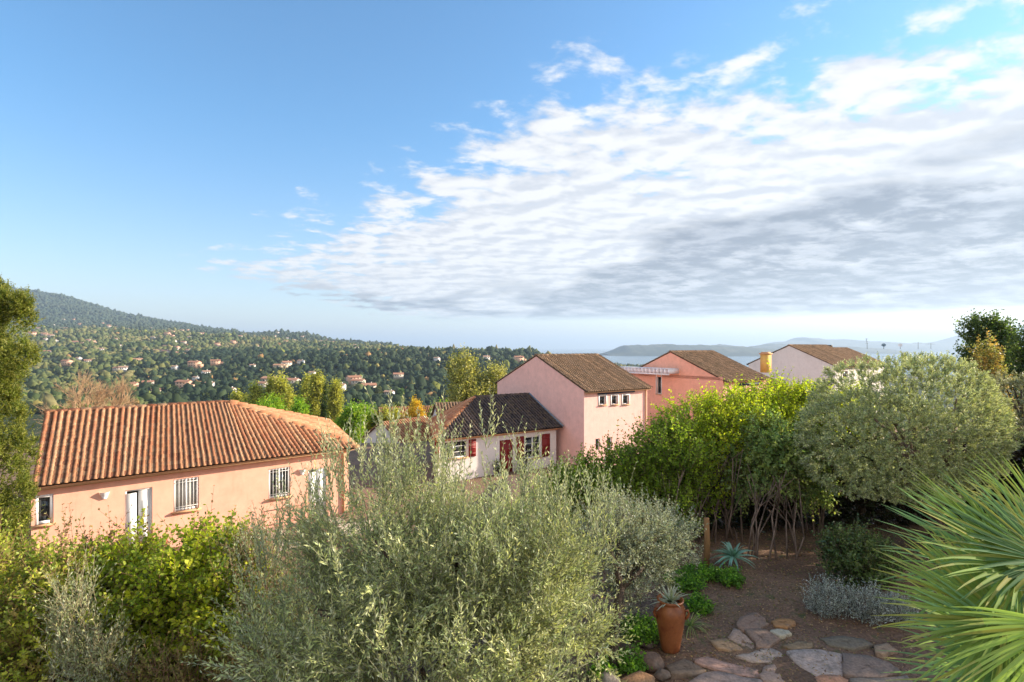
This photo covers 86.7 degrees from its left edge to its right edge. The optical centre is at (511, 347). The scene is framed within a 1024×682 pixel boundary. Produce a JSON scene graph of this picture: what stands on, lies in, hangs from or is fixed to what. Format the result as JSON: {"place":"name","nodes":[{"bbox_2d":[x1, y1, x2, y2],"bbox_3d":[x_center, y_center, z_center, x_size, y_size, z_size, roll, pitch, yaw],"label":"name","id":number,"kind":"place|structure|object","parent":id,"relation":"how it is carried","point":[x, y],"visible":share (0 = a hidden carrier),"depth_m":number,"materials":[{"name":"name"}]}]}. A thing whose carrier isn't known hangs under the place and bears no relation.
{"place":"outdoors","nodes":[
{"label":"outdoors","id":0,"kind":"place"},
{"bbox_2d":[1,296,1018,442],"bbox_3d":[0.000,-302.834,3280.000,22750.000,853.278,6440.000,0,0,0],"label":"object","id":1,"kind":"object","parent":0,"point":[32,420],"depth_m":780.32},
{"bbox_2d":[8,287,388,343],"bbox_3d":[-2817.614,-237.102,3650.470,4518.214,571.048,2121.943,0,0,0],"label":"woodland","id":2,"kind":"object","parent":1,"relation":"on","point":[87,311],"visible":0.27,"depth_m":3142.78,"materials":[{"name":"plant"}]},
{"bbox_2d":[228,388,248,401],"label":"broadleaf tree","id":3,"kind":"object","parent":1,"relation":"on","point":[236,394],"visible":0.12,"depth_m":129.76,"materials":[{"name":"green plant"}]},
{"bbox_2d":[242,379,264,404],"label":"broadleaf tree","id":4,"kind":"object","parent":1,"relation":"on","point":[256,392],"visible":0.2,"depth_m":114.65,"materials":[{"name":"green plant"}]},
{"bbox_2d":[0,349,532,413],"bbox_3d":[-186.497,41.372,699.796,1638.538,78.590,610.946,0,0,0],"label":"woodland","id":5,"kind":"object","parent":1,"relation":"on","point":[419,382],"visible":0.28,"depth_m":698.33,"materials":[{"name":"plant"}]},
{"bbox_2d":[260,371,277,401],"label":"broadleaf tree","id":6,"kind":"object","parent":1,"relation":"on","point":[269,382],"visible":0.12,"depth_m":115.43,"materials":[{"name":"green plant"}]},
{"bbox_2d":[268,369,296,410],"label":"broadleaf tree","id":7,"kind":"object","parent":1,"relation":"on","point":[279,387],"visible":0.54,"depth_m":114.61,"materials":[{"name":"green plant"}]},
{"bbox_2d":[289,393,311,413],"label":"broadleaf tree","id":8,"kind":"object","parent":1,"relation":"on","point":[297,406],"visible":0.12,"depth_m":71.97,"materials":[{"name":"green plant"}]},
{"bbox_2d":[294,372,311,403],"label":"broadleaf tree","id":9,"kind":"object","parent":1,"relation":"on","point":[304,385],"visible":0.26,"depth_m":132.64,"materials":[{"name":"green plant"}]},
{"bbox_2d":[303,366,330,416],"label":"broadleaf tree","id":10,"kind":"object","parent":1,"relation":"on","point":[315,386],"visible":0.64,"depth_m":124.26,"materials":[{"name":"green plant"}]},
{"bbox_2d":[318,379,330,418],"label":"cypress tree","id":11,"kind":"object","parent":1,"relation":"on","point":[323,408],"visible":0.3,"depth_m":74.88,"materials":[{"name":"green plant"}]},
{"bbox_2d":[322,376,346,423],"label":"broadleaf tree","id":12,"kind":"object","parent":1,"relation":"on","point":[334,399],"visible":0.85,"depth_m":120.91,"materials":[{"name":"green plant"}]},
{"bbox_2d":[333,398,368,442],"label":"broadleaf tree","id":13,"kind":"object","parent":1,"relation":"on","point":[356,412],"visible":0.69,"depth_m":68.39,"materials":[{"name":"green plant"}]},
{"bbox_2d":[354,400,377,430],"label":"broadleaf tree","id":14,"kind":"object","parent":1,"relation":"on","point":[368,409],"visible":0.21,"depth_m":73.65,"materials":[{"name":"green plant"}]},
{"bbox_2d":[4,313,748,367],"bbox_3d":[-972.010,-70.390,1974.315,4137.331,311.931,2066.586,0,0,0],"label":"woodland","id":15,"kind":"object","parent":1,"relation":"on","point":[132,343],"visible":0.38,"depth_m":1360.14,"materials":[{"name":"plant"}]},
{"bbox_2d":[374,402,404,423],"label":"broadleaf tree","id":16,"kind":"object","parent":1,"relation":"on","point":[385,414],"visible":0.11,"depth_m":74.10,"materials":[{"name":"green plant"}]},
{"bbox_2d":[377,405,433,418],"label":"house","id":17,"kind":"structure","parent":1,"relation":"on","point":[406,408],"depth_m":77.04,"materials":[{"name":"brown paint"}]},
{"bbox_2d":[403,394,426,417],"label":"broadleaf tree","id":18,"kind":"object","parent":1,"relation":"on","point":[413,409],"visible":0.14,"depth_m":72.06,"materials":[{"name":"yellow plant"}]},
{"bbox_2d":[0,426,1023,681],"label":"ground","id":19,"kind":"structure","parent":0,"point":[766,600],"depth_m":8.31,"materials":[{"name":"soil"}]},
{"bbox_2d":[0,272,44,584],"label":"cypress tree","id":20,"kind":"object","parent":19,"relation":"on","point":[18,305],"visible":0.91,"depth_m":12.49,"materials":[{"name":"green plant"}]},
{"bbox_2d":[0,508,132,681],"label":"tangled shrub","id":21,"kind":"object","parent":19,"relation":"on","point":[19,619],"visible":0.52,"depth_m":6.76,"materials":[{"name":"green plant"}]},
{"bbox_2d":[34,370,124,432],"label":"bare tree","id":22,"kind":"object","parent":19,"relation":"on","point":[77,399],"visible":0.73,"depth_m":43.88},
{"bbox_2d":[24,543,164,681],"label":"young olive shrub","id":23,"kind":"object","parent":19,"relation":"on","point":[73,650],"visible":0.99,"depth_m":6.10,"materials":[{"name":"green plant"}]},
{"bbox_2d":[84,374,137,406],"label":"bare tree","id":24,"kind":"object","parent":19,"relation":"on","point":[119,402],"visible":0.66,"depth_m":45.99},
{"bbox_2d":[12,485,278,569],"bbox_3d":[-4.998,3.118,7.690,3.582,2.336,0.746,0,0,0],"label":"sprig shrub","id":25,"kind":"object","parent":19,"relation":"on","point":[86,536],"visible":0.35,"depth_m":7.57,"materials":[{"name":"green plant"}]},
{"bbox_2d":[17,504,293,681],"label":"broadleaf shrub","id":26,"kind":"object","parent":19,"relation":"on","point":[173,590],"visible":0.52,"depth_m":6.80,"materials":[{"name":"green plant"}]},
{"bbox_2d":[28,400,359,564],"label":"long house","id":27,"kind":"structure","parent":19,"relation":"on","point":[171,463],"depth_m":20.09,"materials":[{"name":"ceramic"}]},
{"bbox_2d":[32,493,55,528],"bbox_3d":[-14.362,5.001,16.635,0.565,0.960,0.195,0,0,-40],"label":"window","id":28,"kind":"structure","parent":27,"relation":"in","point":[40,519],"depth_m":16.68,"materials":[{"name":"white paint"}]},
{"bbox_2d":[125,487,151,554],"bbox_3d":[-12.545,5.849,18.214,0.761,2.201,0.162,0,0,-40],"label":"door","id":29,"kind":"structure","parent":27,"relation":"in","point":[144,494],"depth_m":18.23,"materials":[{"name":"metal"}]},
{"bbox_2d":[171,476,200,514],"bbox_3d":[-11.465,5.190,19.079,0.899,1.182,0.215,0,0,-40],"label":"window","id":30,"kind":"structure","parent":27,"relation":"in","point":[185,490],"depth_m":19.10,"materials":[{"name":"white paint"}]},
{"bbox_2d":[267,466,291,500],"bbox_3d":[-9.057,5.290,21.099,0.930,1.201,0.215,0,0,-40],"label":"window","id":31,"kind":"structure","parent":27,"relation":"in","point":[284,472],"depth_m":21.12,"materials":[{"name":"white paint"}]},
{"bbox_2d":[308,468,325,514],"bbox_3d":[-7.944,5.939,22.075,0.754,2.023,0.162,0,0,-40],"label":"door","id":32,"kind":"structure","parent":27,"relation":"in","point":[321,482],"depth_m":22.15,"materials":[{"name":"metal"}]},
{"bbox_2d":[98,613,306,681],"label":"mixed shrub","id":33,"kind":"object","parent":19,"relation":"on","point":[184,671],"visible":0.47,"depth_m":6.12,"materials":[{"name":"green plant"}]},
{"bbox_2d":[251,390,287,410],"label":"broadleaf tree","id":34,"kind":"object","parent":19,"relation":"on","point":[276,402],"visible":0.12,"depth_m":65.64,"materials":[{"name":"green plant"}]},
{"bbox_2d":[210,504,332,673],"bbox_3d":[-3.065,3.297,6.967,1.953,2.466,1.448,0,0,37],"label":"mixed shrub","id":35,"kind":"object","parent":19,"relation":"on","point":[240,541],"visible":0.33,"depth_m":6.87,"materials":[{"name":"green plant"}]},
{"bbox_2d":[173,516,372,553],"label":"terrace","id":36,"kind":"structure","parent":19,"relation":"on","point":[273,528],"depth_m":20.68,"materials":[{"name":"concrete"}]},
{"bbox_2d":[361,416,432,442],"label":"house","id":37,"kind":"structure","parent":19,"relation":"on","point":[372,435],"depth_m":48.75,"materials":[{"name":"white paint"}]},
{"bbox_2d":[180,375,648,681],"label":"olive tree","id":38,"kind":"object","parent":19,"relation":"on","point":[406,605],"visible":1,"depth_m":5.45,"materials":[{"name":"green plant"}]},
{"bbox_2d":[430,402,460,441],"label":"house","id":39,"kind":"structure","parent":19,"relation":"on","point":[448,405],"depth_m":47.05,"materials":[{"name":"white paint"}]},
{"bbox_2d":[440,342,507,401],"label":"broadleaf tree","id":40,"kind":"object","parent":19,"relation":"on","point":[464,389],"visible":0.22,"depth_m":58.51,"materials":[{"name":"green plant"}]},
{"bbox_2d":[426,393,563,481],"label":"shuttered house","id":41,"kind":"structure","parent":19,"relation":"on","point":[531,409],"depth_m":34.73,"materials":[{"name":"paint"}]},
{"bbox_2d":[438,440,468,460],"bbox_3d":[-3.473,6.103,32.176,1.959,1.082,0.215,0,0,-32],"label":"window","id":42,"kind":"structure","parent":41,"relation":"in","point":[460,443],"depth_m":32.41,"materials":[{"name":"white paint"}]},
{"bbox_2d":[500,439,511,472],"bbox_3d":[-0.391,6.884,34.165,0.967,2.111,0.095,0,0,-32],"label":"door","id":43,"kind":"structure","parent":41,"relation":"in","point":[506,450],"depth_m":34.17,"materials":[{"name":"red paint"}]},
{"bbox_2d":[525,435,541,459],"bbox_3d":[1.346,6.496,35.184,1.369,1.488,0.215,0,0,-32],"label":"window","id":44,"kind":"structure","parent":41,"relation":"in","point":[529,440],"depth_m":35.22,"materials":[{"name":"white paint"}]},
{"bbox_2d":[495,353,651,466],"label":"gabled house","id":45,"kind":"structure","parent":19,"relation":"on","point":[591,399],"depth_m":36.86,"materials":[{"name":"pink paint"}]},
{"bbox_2d":[583,655,618,678],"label":"ground plant","id":46,"kind":"object","parent":19,"relation":"on","point":[592,668],"visible":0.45,"depth_m":6.23,"materials":[{"name":"green plant"}]},
{"bbox_2d":[597,670,618,681],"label":"rock","id":47,"kind":"object","parent":19,"relation":"on","point":[606,677],"visible":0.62,"depth_m":6.08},
{"bbox_2d":[535,419,683,536],"bbox_3d":[1.947,2.649,10.838,3.277,2.392,2.314,0,0,0],"label":"hedge shrub","id":48,"kind":"object","parent":19,"relation":"on","point":[610,456],"visible":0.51,"depth_m":10.54,"materials":[{"name":"green plant"}]},
{"bbox_2d":[612,642,652,674],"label":"ground plant","id":49,"kind":"object","parent":19,"relation":"on","point":[629,667],"visible":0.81,"depth_m":6.37,"materials":[{"name":"green plant"}]},
{"bbox_2d":[563,473,711,671],"bbox_3d":[1.716,2.782,7.296,2.351,2.286,1.546,0,0,-35],"label":"tree","id":50,"kind":"object","parent":19,"relation":"on","point":[658,534],"visible":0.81,"depth_m":7.01,"materials":[{"name":"green plant"}]},
{"bbox_2d":[620,671,654,681],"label":"rock","id":51,"kind":"object","parent":19,"relation":"on","point":[639,676],"visible":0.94,"depth_m":6.08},
{"bbox_2d":[620,610,659,646],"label":"ground plant","id":52,"kind":"object","parent":19,"relation":"on","point":[641,629],"visible":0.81,"depth_m":7.00,"materials":[{"name":"green plant"}]},
{"bbox_2d":[642,651,664,672],"bbox_3d":[1.683,3.781,6.474,0.276,0.178,0.275,0,0,-28],"label":"rock","id":53,"kind":"object","parent":19,"relation":"on","point":[653,660],"visible":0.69,"depth_m":6.42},
{"bbox_2d":[654,668,670,680],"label":"rock","id":54,"kind":"object","parent":19,"relation":"on","point":[661,674],"visible":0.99,"depth_m":6.19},
{"bbox_2d":[606,401,734,554],"bbox_3d":[3.195,2.446,10.882,2.669,2.819,2.619,0,0,0],"label":"hedge shrub","id":55,"kind":"object","parent":19,"relation":"on","point":[694,455],"visible":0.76,"depth_m":10.57,"materials":[{"name":"green plant"}]},
{"bbox_2d":[653,593,689,653],"bbox_3d":[1.982,3.479,6.815,0.446,0.645,0.376,0,0,0],"label":"terracotta jar","id":56,"kind":"object","parent":19,"relation":"on","point":[671,618],"visible":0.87,"depth_m":6.69,"materials":[{"name":"ceramic"}]},
{"bbox_2d":[648,583,688,608],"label":"potted succulent","id":57,"kind":"object","parent":56,"relation":"in","point":[670,597],"visible":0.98,"depth_m":6.82,"materials":[{"name":"green plant"}]},
{"bbox_2d":[662,565,707,592],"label":"ground plant","id":58,"kind":"object","parent":19,"relation":"on","point":[686,579],"visible":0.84,"depth_m":8.54,"materials":[{"name":"green plant"}]},
{"bbox_2d":[666,658,705,678],"bbox_3d":[2.014,3.806,6.337,0.442,0.118,0.319,0,0,-31],"label":"flagstone","id":59,"kind":"object","parent":19,"relation":"on","point":[684,668],"visible":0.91,"depth_m":6.32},
{"bbox_2d":[633,431,750,534],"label":"laurel shrub","id":60,"kind":"object","parent":19,"relation":"on","point":[711,518],"visible":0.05,"depth_m":11.15,"materials":[{"name":"green plant"}]},
{"bbox_2d":[621,350,769,439],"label":"gabled house","id":61,"kind":"structure","parent":19,"relation":"on","point":[679,371],"depth_m":45.60,"materials":[{"name":"pink paint"}]},
{"bbox_2d":[684,589,715,617],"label":"ground plant","id":62,"kind":"object","parent":19,"relation":"on","point":[696,602],"visible":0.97,"depth_m":7.83,"materials":[{"name":"green plant"}]},
{"bbox_2d":[684,610,718,639],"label":"grass tuft","id":63,"kind":"object","parent":19,"relation":"on","point":[690,624],"visible":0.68,"depth_m":7.30,"materials":[{"name":"green plant"}]},
{"bbox_2d":[681,558,722,582],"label":"ground plant","id":64,"kind":"object","parent":19,"relation":"on","point":[703,569],"visible":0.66,"depth_m":8.88,"materials":[{"name":"green plant"}]},
{"bbox_2d":[703,517,709,565],"bbox_3d":[3.394,3.435,9.445,0.114,0.932,0.108,0,0,0],"label":"wooden stake","id":65,"kind":"object","parent":19,"relation":"on","point":[706,555],"visible":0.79,"depth_m":9.40,"materials":[{"name":"brown wood"}]},
{"bbox_2d":[639,373,788,545],"bbox_3d":[4.408,2.223,11.787,3.060,3.336,2.413,0,0,-32],"label":"hedge shrub","id":66,"kind":"object","parent":19,"relation":"on","point":[714,414],"visible":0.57,"depth_m":11.16,"materials":[{"name":"green plant"}]},
{"bbox_2d":[689,671,762,681],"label":"flagstone","id":67,"kind":"object","parent":19,"relation":"on","point":[715,676],"visible":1,"depth_m":6.16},
{"bbox_2d":[709,638,742,651],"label":"flagstone","id":68,"kind":"object","parent":19,"relation":"on","point":[722,645],"visible":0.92,"depth_m":6.84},
{"bbox_2d":[693,657,759,677],"bbox_3d":[2.534,3.807,6.400,0.759,0.114,0.246,0,0,24],"label":"flagstone","id":69,"kind":"object","parent":19,"relation":"on","point":[714,664],"visible":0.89,"depth_m":6.39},
{"bbox_2d":[709,562,745,589],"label":"ground plant","id":70,"kind":"object","parent":19,"relation":"on","point":[729,576],"visible":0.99,"depth_m":8.65,"materials":[{"name":"green plant"}]},
{"bbox_2d":[712,541,761,570],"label":"agave plant","id":71,"kind":"object","parent":19,"relation":"on","point":[732,554],"visible":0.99,"depth_m":9.24,"materials":[{"name":"green plant"}]},
{"bbox_2d":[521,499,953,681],"bbox_3d":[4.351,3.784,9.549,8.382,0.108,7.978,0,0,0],"label":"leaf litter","id":72,"kind":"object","parent":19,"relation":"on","point":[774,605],"visible":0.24,"depth_m":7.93,"materials":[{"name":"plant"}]},
{"bbox_2d":[727,628,753,647],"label":"flagstone","id":73,"kind":"object","parent":19,"relation":"on","point":[738,634],"visible":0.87,"depth_m":7.02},
{"bbox_2d":[584,548,900,674],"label":"grass","id":74,"kind":"structure","parent":19,"relation":"on","point":[756,606],"depth_m":7.99,"materials":[{"name":"green plant"}]},
{"bbox_2d":[736,612,768,632],"bbox_3d":[3.299,3.811,7.450,0.675,0.105,0.350,0,0,-34],"label":"flagstone","id":75,"kind":"object","parent":19,"relation":"on","point":[750,620],"visible":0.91,"depth_m":7.43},
{"bbox_2d":[736,648,782,663],"bbox_3d":[3.061,3.811,6.613,0.603,0.110,0.282,0,0,-25],"label":"flagstone","id":76,"kind":"object","parent":19,"relation":"on","point":[750,657],"visible":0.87,"depth_m":6.62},
{"bbox_2d":[744,628,779,648],"bbox_3d":[3.275,3.807,7.036,0.416,0.112,0.466,0,0,0],"label":"flagstone","id":77,"kind":"object","parent":19,"relation":"on","point":[764,638],"visible":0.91,"depth_m":7.03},
{"bbox_2d":[759,664,783,681],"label":"flagstone","id":78,"kind":"object","parent":19,"relation":"on","point":[768,676],"visible":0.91,"depth_m":6.22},
{"bbox_2d":[719,429,831,532],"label":"laurel shrub","id":79,"kind":"object","parent":19,"relation":"on","point":[749,516],"visible":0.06,"depth_m":11.30,"materials":[{"name":"green plant"}]},
{"bbox_2d":[759,352,792,394],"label":"chimney","id":80,"kind":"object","parent":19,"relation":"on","point":[764,365],"depth_m":50.22,"materials":[{"name":"yellow paint"}]},
{"bbox_2d":[770,628,791,639],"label":"flagstone","id":81,"kind":"object","parent":19,"relation":"on","point":[781,633],"visible":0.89,"depth_m":7.13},
{"bbox_2d":[720,403,846,561],"bbox_3d":[5.336,2.495,10.894,2.529,2.748,2.532,0,0,0],"label":"hedge shrub","id":82,"kind":"object","parent":19,"relation":"on","point":[777,459],"visible":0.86,"depth_m":10.50,"materials":[{"name":"green plant"}]},
{"bbox_2d":[771,618,795,629],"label":"flagstone","id":83,"kind":"object","parent":19,"relation":"on","point":[781,623],"visible":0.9,"depth_m":7.40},
{"bbox_2d":[781,640,813,650],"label":"flagstone","id":84,"kind":"object","parent":19,"relation":"on","point":[798,644],"visible":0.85,"depth_m":6.84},
{"bbox_2d":[723,359,877,535],"bbox_3d":[6.526,2.047,12.453,4.024,3.569,2.623,0,0,-27],"label":"hedge shrub","id":85,"kind":"object","parent":19,"relation":"on","point":[789,401],"visible":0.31,"depth_m":12.02,"materials":[{"name":"green plant"}]},
{"bbox_2d":[747,344,871,396],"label":"gabled house","id":86,"kind":"structure","parent":19,"relation":"on","point":[804,360],"depth_m":62.22,"materials":[{"name":"white paint"}]},
{"bbox_2d":[786,649,842,676],"bbox_3d":[3.738,3.810,6.486,0.714,0.107,0.608,0,0,0],"label":"flagstone","id":87,"kind":"object","parent":19,"relation":"on","point":[803,658],"visible":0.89,"depth_m":6.51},
{"bbox_2d":[799,569,858,621],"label":"lavender shrub","id":88,"kind":"object","parent":19,"relation":"on","point":[834,596],"visible":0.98,"depth_m":7.63,"materials":[{"name":"grey plant"}]},
{"bbox_2d":[814,674,847,681],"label":"flagstone","id":89,"kind":"object","parent":19,"relation":"on","point":[826,677],"visible":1,"depth_m":6.16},
{"bbox_2d":[819,636,872,651],"bbox_3d":[4.290,3.815,6.939,0.553,0.101,0.325,0,0,-13],"label":"flagstone","id":90,"kind":"object","parent":19,"relation":"on","point":[853,644],"visible":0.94,"depth_m":6.90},
{"bbox_2d":[792,426,909,528],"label":"laurel shrub","id":91,"kind":"object","parent":19,"relation":"on","point":[845,509],"visible":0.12,"depth_m":11.46,"materials":[{"name":"green plant"}]},
{"bbox_2d":[834,347,883,411],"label":"gabled house","id":92,"kind":"structure","parent":19,"relation":"on","point":[850,351],"depth_m":71.99,"materials":[{"name":"tile"}]},
{"bbox_2d":[809,513,910,591],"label":"round shrub","id":93,"kind":"object","parent":19,"relation":"on","point":[854,555],"visible":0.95,"depth_m":8.46,"materials":[{"name":"green plant"}]},
{"bbox_2d":[840,578,897,628],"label":"lavender shrub","id":94,"kind":"object","parent":19,"relation":"on","point":[874,602],"visible":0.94,"depth_m":7.47,"materials":[{"name":"grey plant"}]},
{"bbox_2d":[842,653,901,677],"bbox_3d":[4.178,3.807,6.436,0.729,0.114,0.522,0,0,0],"label":"flagstone","id":95,"kind":"object","parent":19,"relation":"on","point":[859,666],"visible":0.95,"depth_m":6.37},
{"bbox_2d":[850,675,912,681],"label":"flagstone","id":96,"kind":"object","parent":19,"relation":"on","point":[889,679],"visible":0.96,"depth_m":6.14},
{"bbox_2d":[874,643,897,658],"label":"flagstone","id":97,"kind":"object","parent":19,"relation":"on","point":[888,647],"visible":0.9,"depth_m":6.76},
{"bbox_2d":[877,589,918,628],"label":"lavender shrub","id":98,"kind":"object","parent":19,"relation":"on","point":[899,608],"visible":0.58,"depth_m":7.42,"materials":[{"name":"grey plant"}]},
{"bbox_2d":[792,350,1023,548],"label":"clipped olive tree","id":99,"kind":"object","parent":19,"relation":"on","point":[898,446],"visible":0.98,"depth_m":9.36,"materials":[{"name":"green plant"}]},
{"bbox_2d":[854,427,984,527],"bbox_3d":[8.868,2.918,12.098,3.286,2.681,2.084,0,0,0],"label":"laurel shrub","id":100,"kind":"object","parent":19,"relation":"on","point":[906,508],"visible":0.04,"depth_m":11.62,"materials":[{"name":"green plant"}]},
{"bbox_2d":[870,450,1023,681],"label":"fan palm","id":101,"kind":"object","parent":19,"relation":"on","point":[981,620],"visible":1,"depth_m":2.84,"materials":[{"name":"green plant"}]},
{"bbox_2d":[945,424,1023,523],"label":"laurel shrub","id":102,"kind":"object","parent":19,"relation":"on","point":[1018,458],"visible":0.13,"depth_m":11.41,"materials":[{"name":"green plant"}]},
{"bbox_2d":[948,369,1023,432],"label":"clipped olive tree","id":103,"kind":"object","parent":19,"relation":"on","point":[1018,404],"visible":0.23,"depth_m":12.97,"materials":[{"name":"green plant"}]},
{"bbox_2d":[949,308,1023,376],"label":"umbrella pine","id":104,"kind":"object","parent":19,"relation":"on","point":[996,325],"visible":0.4,"depth_m":31.27,"materials":[{"name":"green plant"}]},
{"bbox_2d":[967,325,1019,431],"bbox_3d":[19.446,3.061,21.979,2.171,7.977,1.969,0,0,-38],"label":"autumn tree","id":105,"kind":"object","parent":19,"relation":"on","point":[991,354],"visible":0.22,"depth_m":21.65,"materials":[{"name":"yellow plant"}]},
{"bbox_2d":[999,317,1023,401],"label":"umbrella pine","id":106,"kind":"object","parent":19,"relation":"on","point":[1018,367],"visible":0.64,"depth_m":28.45,"materials":[{"name":"green plant"}]},
{"bbox_2d":[0,0,1023,347],"label":"sky","id":107,"kind":"structure","parent":0,"point":[433,173],"materials":[{"name":"blue"}]},
{"bbox_2d":[600,344,777,355],"bbox_3d":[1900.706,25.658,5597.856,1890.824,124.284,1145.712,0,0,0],"label":"headland hill","id":108,"kind":"structure","parent":0,"point":[645,350],"depth_m":5281.37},
{"bbox_2d":[433,348,967,376],"bbox_3d":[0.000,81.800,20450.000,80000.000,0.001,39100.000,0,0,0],"label":"sea","id":109,"kind":"structure","parent":0,"point":[641,360],"depth_m":4859.25,"materials":[{"name":"blue liquid"}]},
{"bbox_2d":[717,344,926,353],"bbox_3d":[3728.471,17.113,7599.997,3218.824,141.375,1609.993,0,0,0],"label":"headland hill","id":110,"kind":"structure","parent":0,"point":[864,350],"depth_m":7236.07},
{"bbox_2d":[762,326,1023,351],"bbox_3d":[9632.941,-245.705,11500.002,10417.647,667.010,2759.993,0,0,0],"label":"headland hill","id":111,"kind":"structure","parent":0,"point":[943,345],"depth_m":10839.99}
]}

